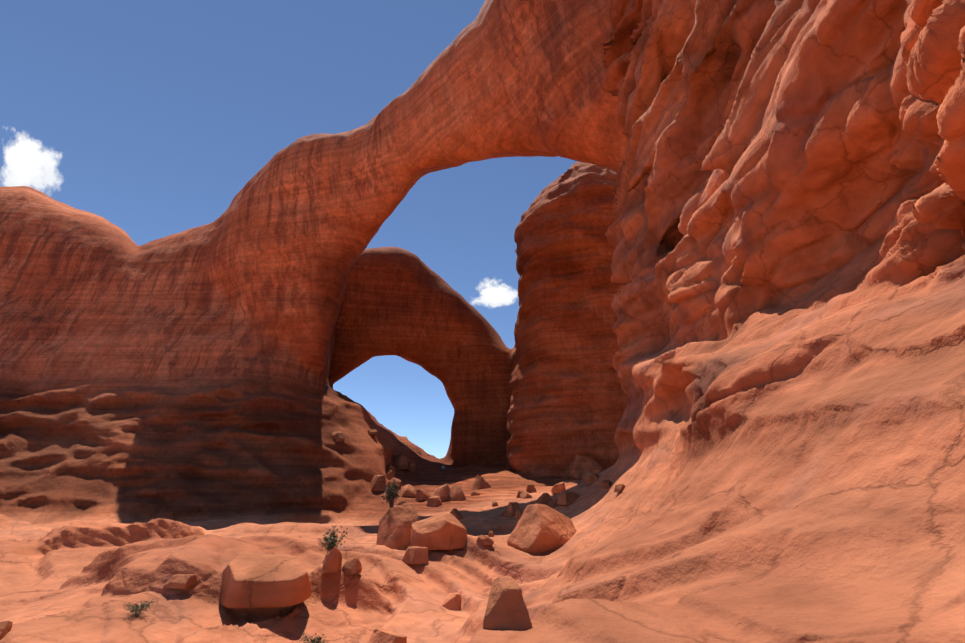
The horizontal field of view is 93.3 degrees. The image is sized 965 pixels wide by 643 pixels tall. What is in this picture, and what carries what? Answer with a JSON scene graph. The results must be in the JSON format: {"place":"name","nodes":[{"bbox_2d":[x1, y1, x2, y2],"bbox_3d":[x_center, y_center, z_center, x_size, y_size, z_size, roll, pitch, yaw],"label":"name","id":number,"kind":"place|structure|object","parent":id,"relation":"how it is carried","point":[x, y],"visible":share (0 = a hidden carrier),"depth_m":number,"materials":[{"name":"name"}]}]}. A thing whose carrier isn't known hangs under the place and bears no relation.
{"place":"outdoors","nodes":[
{"label":"outdoors","id":0,"kind":"place"},
{"bbox_2d":[1,134,61,191],"bbox_3d":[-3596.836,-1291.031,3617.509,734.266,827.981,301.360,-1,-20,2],"label":"cloud","id":1,"kind":"structure","parent":0,"point":[29,162],"depth_m":3571.22,"materials":[{"name":"white"}]},
{"bbox_2d":[0,0,578,458],"label":"sky","id":2,"kind":"structure","parent":0,"point":[158,113],"materials":[{"name":"blue"}]},
{"bbox_2d":[0,0,964,642],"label":"rock formation","id":3,"kind":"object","parent":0,"point":[732,360],"depth_m":19.43,"materials":[{"name":"stone"}]},
{"bbox_2d":[0,621,12,639],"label":"boulder","id":4,"kind":"object","parent":3,"relation":"on","point":[5,627],"visible":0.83,"depth_m":6.27,"materials":[{"name":"stone"}]},
{"bbox_2d":[124,599,154,616],"bbox_3d":[-5.408,4.509,7.159,0.338,0.252,0.442,-7,-21,18],"label":"shrub","id":5,"kind":"object","parent":3,"relation":"on","point":[134,608],"visible":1,"depth_m":7.14,"materials":[{"name":"green plant"}]},
{"bbox_2d":[163,574,196,588],"bbox_3d":[-5.504,4.710,8.295,0.527,0.207,0.358,-2,-20,6],"label":"boulder","id":6,"kind":"object","parent":3,"relation":"on","point":[180,581],"visible":1,"depth_m":8.16,"materials":[{"name":"stone"}]},
{"bbox_2d":[220,552,311,608],"bbox_3d":[-4.210,4.889,8.777,2.174,0.781,1.377,-20,-28,43],"label":"boulder","id":7,"kind":"object","parent":3,"relation":"on","point":[252,580],"visible":0.96,"depth_m":8.16,"materials":[{"name":"stone"}]},
{"bbox_2d":[300,633,326,642],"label":"shrub","id":8,"kind":"object","parent":3,"relation":"on","point":[317,639],"visible":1,"depth_m":7.47,"materials":[{"name":"green plant"}]},
{"bbox_2d":[322,547,341,572],"bbox_3d":[-3.161,4.989,9.585,0.368,0.467,0.494,-1,-20,2],"label":"boulder","id":9,"kind":"object","parent":3,"relation":"on","point":[332,563],"visible":1,"depth_m":9.43,"materials":[{"name":"stone"}]},
{"bbox_2d":[317,526,347,552],"bbox_3d":[-3.389,4.892,10.088,0.612,0.672,0.619,-7,-21,18],"label":"shrub","id":10,"kind":"object","parent":3,"relation":"on","point":[331,538],"visible":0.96,"depth_m":10.14,"materials":[{"name":"green plant"}]},
{"bbox_2d":[332,431,342,438],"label":"rock","id":11,"kind":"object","parent":3,"relation":"on","point":[334,434],"visible":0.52,"depth_m":72.65,"materials":[{"name":"stone"}]},
{"bbox_2d":[335,434,344,441],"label":"rock","id":12,"kind":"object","parent":3,"relation":"on","point":[339,437],"visible":0.67,"depth_m":72.17,"materials":[{"name":"stone"}]},
{"bbox_2d":[342,557,361,574],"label":"boulder","id":13,"kind":"object","parent":3,"relation":"on","point":[352,566],"visible":0.98,"depth_m":9.67,"materials":[{"name":"stone"}]},
{"bbox_2d":[367,429,377,435],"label":"rock","id":14,"kind":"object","parent":3,"relation":"on","point":[373,432],"visible":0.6,"depth_m":81.18,"materials":[{"name":"stone"}]},
{"bbox_2d":[370,475,385,491],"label":"boulder","id":15,"kind":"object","parent":3,"relation":"on","point":[378,482],"visible":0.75,"depth_m":69.42,"materials":[{"name":"stone"}]},
{"bbox_2d":[367,628,406,642],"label":"boulder","id":16,"kind":"object","parent":3,"relation":"on","point":[379,635],"visible":1,"depth_m":7.35,"materials":[{"name":"stone"}]},
{"bbox_2d":[381,480,400,507],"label":"shrub","id":17,"kind":"object","parent":3,"relation":"on","point":[391,494],"visible":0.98,"depth_m":58.16,"materials":[{"name":"green plant"}]},
{"bbox_2d":[386,470,395,479],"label":"rock","id":18,"kind":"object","parent":3,"relation":"on","point":[390,475],"visible":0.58,"depth_m":77.64,"materials":[{"name":"stone"}]},
{"bbox_2d":[386,464,395,473],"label":"rock","id":19,"kind":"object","parent":3,"relation":"on","point":[389,467],"visible":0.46,"depth_m":82.73,"materials":[{"name":"stone"}]},
{"bbox_2d":[387,478,400,489],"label":"rock","id":20,"kind":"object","parent":3,"relation":"on","point":[396,480],"visible":0.56,"depth_m":72.81,"materials":[{"name":"stone"}]},
{"bbox_2d":[376,503,418,549],"bbox_3d":[-3.065,7.292,16.243,1.378,1.509,1.511,12,-23,-30],"label":"boulder","id":21,"kind":"object","parent":3,"relation":"on","point":[395,526],"visible":0.73,"depth_m":15.83,"materials":[{"name":"stone"}]},
{"bbox_2d":[394,456,408,468],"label":"rock","id":22,"kind":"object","parent":3,"relation":"on","point":[400,462],"visible":0.73,"depth_m":89.08,"materials":[{"name":"stone"}]},
{"bbox_2d":[394,453,409,460],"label":"rock","id":23,"kind":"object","parent":3,"relation":"on","point":[402,455],"visible":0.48,"depth_m":92.87,"materials":[{"name":"stone"}]},
{"bbox_2d":[397,500,406,505],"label":"rock","id":24,"kind":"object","parent":3,"relation":"on","point":[401,502],"visible":0.27,"depth_m":58.41,"materials":[{"name":"stone"}]},
{"bbox_2d":[399,484,416,496],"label":"boulder","id":25,"kind":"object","parent":3,"relation":"on","point":[408,490],"visible":0.88,"depth_m":68.19,"materials":[{"name":"stone"}]},
{"bbox_2d":[408,461,415,471],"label":"rock","id":26,"kind":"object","parent":3,"relation":"on","point":[412,466],"visible":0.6,"depth_m":91.50,"materials":[{"name":"stone"}]},
{"bbox_2d":[402,546,428,563],"bbox_3d":[-1.950,6.844,13.389,0.612,0.411,0.942,17,-26,-38],"label":"boulder","id":27,"kind":"object","parent":3,"relation":"on","point":[415,555],"visible":0.98,"depth_m":13.18,"materials":[{"name":"stone"}]},
{"bbox_2d":[416,489,430,500],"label":"rock","id":28,"kind":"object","parent":3,"relation":"on","point":[422,495],"visible":0.83,"depth_m":66.23,"materials":[{"name":"stone"}]},
{"bbox_2d":[426,496,441,506],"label":"rock","id":29,"kind":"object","parent":3,"relation":"on","point":[433,501],"visible":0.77,"depth_m":62.69,"materials":[{"name":"stone"}]},
{"bbox_2d":[410,513,466,549],"bbox_3d":[-1.443,6.942,15.114,1.884,1.043,1.252,10,-22,-24],"label":"boulder","id":30,"kind":"object","parent":3,"relation":"on","point":[446,531],"visible":0.92,"depth_m":14.67,"materials":[{"name":"stone"}]},
{"bbox_2d":[432,484,449,501],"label":"boulder","id":31,"kind":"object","parent":3,"relation":"on","point":[442,491],"visible":0.58,"depth_m":64.90,"materials":[{"name":"stone"}]},
{"bbox_2d":[442,592,461,610],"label":"boulder","id":32,"kind":"object","parent":3,"relation":"on","point":[452,601],"visible":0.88,"depth_m":10.18,"materials":[{"name":"stone"}]},
{"bbox_2d":[447,486,465,500],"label":"boulder","id":33,"kind":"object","parent":3,"relation":"on","point":[455,493],"visible":0.73,"depth_m":64.21,"materials":[{"name":"stone"}]},
{"bbox_2d":[450,508,463,519],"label":"rock","id":34,"kind":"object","parent":3,"relation":"on","point":[455,512],"visible":0.46,"depth_m":29.55,"materials":[{"name":"stone"}]},
{"bbox_2d":[470,491,479,495],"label":"rock","id":35,"kind":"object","parent":3,"relation":"on","point":[474,493],"visible":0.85,"depth_m":66.54,"materials":[{"name":"stone"}]},
{"bbox_2d":[471,474,490,489],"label":"rock","id":36,"kind":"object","parent":3,"relation":"on","point":[480,482],"visible":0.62,"depth_m":74.27,"materials":[{"name":"stone"}]},
{"bbox_2d":[476,535,493,545],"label":"rock","id":37,"kind":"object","parent":3,"relation":"on","point":[482,540],"visible":0.96,"depth_m":14.71,"materials":[{"name":"stone"}]},
{"bbox_2d":[488,531,493,536],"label":"rock","id":38,"kind":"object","parent":3,"relation":"on","point":[490,534],"visible":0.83,"depth_m":18.03,"materials":[{"name":"stone"}]},
{"bbox_2d":[500,510,507,516],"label":"rock","id":39,"kind":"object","parent":3,"relation":"on","point":[503,514],"visible":0.62,"depth_m":29.10,"materials":[{"name":"stone"}]},
{"bbox_2d":[483,576,532,629],"bbox_3d":[0.190,2.153,3.485,0.366,0.344,0.299,-1,-20,2],"label":"boulder","id":40,"kind":"object","parent":3,"relation":"on","point":[506,608],"visible":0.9,"depth_m":3.39,"materials":[{"name":"stone"}]},
{"bbox_2d":[506,502,520,515],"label":"rock","id":41,"kind":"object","parent":3,"relation":"on","point":[513,508],"visible":0.79,"depth_m":28.91,"materials":[{"name":"stone"}]},
{"bbox_2d":[516,510,523,519],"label":"rock","id":42,"kind":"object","parent":3,"relation":"on","point":[519,513],"visible":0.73,"depth_m":27.74,"materials":[{"name":"stone"}]},
{"bbox_2d":[516,490,523,497],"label":"rock","id":43,"kind":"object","parent":3,"relation":"on","point":[519,493],"visible":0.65,"depth_m":60.82,"materials":[{"name":"stone"}]},
{"bbox_2d":[520,492,531,498],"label":"rock","id":44,"kind":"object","parent":3,"relation":"on","point":[524,495],"visible":0.88,"depth_m":59.47,"materials":[{"name":"stone"}]},
{"bbox_2d":[526,485,536,492],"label":"rock","id":45,"kind":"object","parent":3,"relation":"on","point":[530,489],"visible":0.85,"depth_m":66.89,"materials":[{"name":"stone"}]},
{"bbox_2d":[507,504,575,553],"bbox_3d":[2.152,7.302,16.237,2.347,1.532,1.752,12,-23,-29],"label":"boulder","id":46,"kind":"object","parent":3,"relation":"on","point":[540,528],"visible":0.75,"depth_m":15.66,"materials":[{"name":"stone"}]},
{"bbox_2d":[535,493,551,504],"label":"rock","id":47,"kind":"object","parent":3,"relation":"on","point":[544,498],"visible":0.48,"depth_m":28.04,"materials":[{"name":"stone"}]},
{"bbox_2d":[547,499,558,507],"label":"rock","id":48,"kind":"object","parent":3,"relation":"on","point":[552,504],"visible":0.6,"depth_m":27.67,"materials":[{"name":"stone"}]},
{"bbox_2d":[551,482,565,492],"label":"rock","id":49,"kind":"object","parent":3,"relation":"on","point":[558,487],"visible":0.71,"depth_m":62.33,"materials":[{"name":"stone"}]},
{"bbox_2d":[557,490,578,504],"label":"boulder","id":50,"kind":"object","parent":3,"relation":"on","point":[565,497],"visible":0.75,"depth_m":26.94,"materials":[{"name":"stone"}]},
{"bbox_2d":[562,455,602,478],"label":"boulder","id":51,"kind":"object","parent":3,"relation":"on","point":[577,466],"visible":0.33,"depth_m":85.31,"materials":[{"name":"stone"}]},
{"bbox_2d":[582,471,598,483],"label":"boulder","id":52,"kind":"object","parent":3,"relation":"on","point":[589,477],"visible":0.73,"depth_m":27.93,"materials":[{"name":"stone"}]},
{"bbox_2d":[601,480,611,488],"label":"rock","id":53,"kind":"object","parent":3,"relation":"on","point":[606,484],"visible":0.75,"depth_m":21.72,"materials":[{"name":"stone"}]},
{"bbox_2d":[614,484,625,491],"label":"rock","id":54,"kind":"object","parent":3,"relation":"on","point":[619,487],"visible":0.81,"depth_m":17.90,"materials":[{"name":"stone"}]},
{"bbox_2d":[471,279,517,307],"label":"cloud","id":55,"kind":"structure","parent":0,"point":[496,295],"depth_m":3465.59,"materials":[{"name":"white"}]}
]}

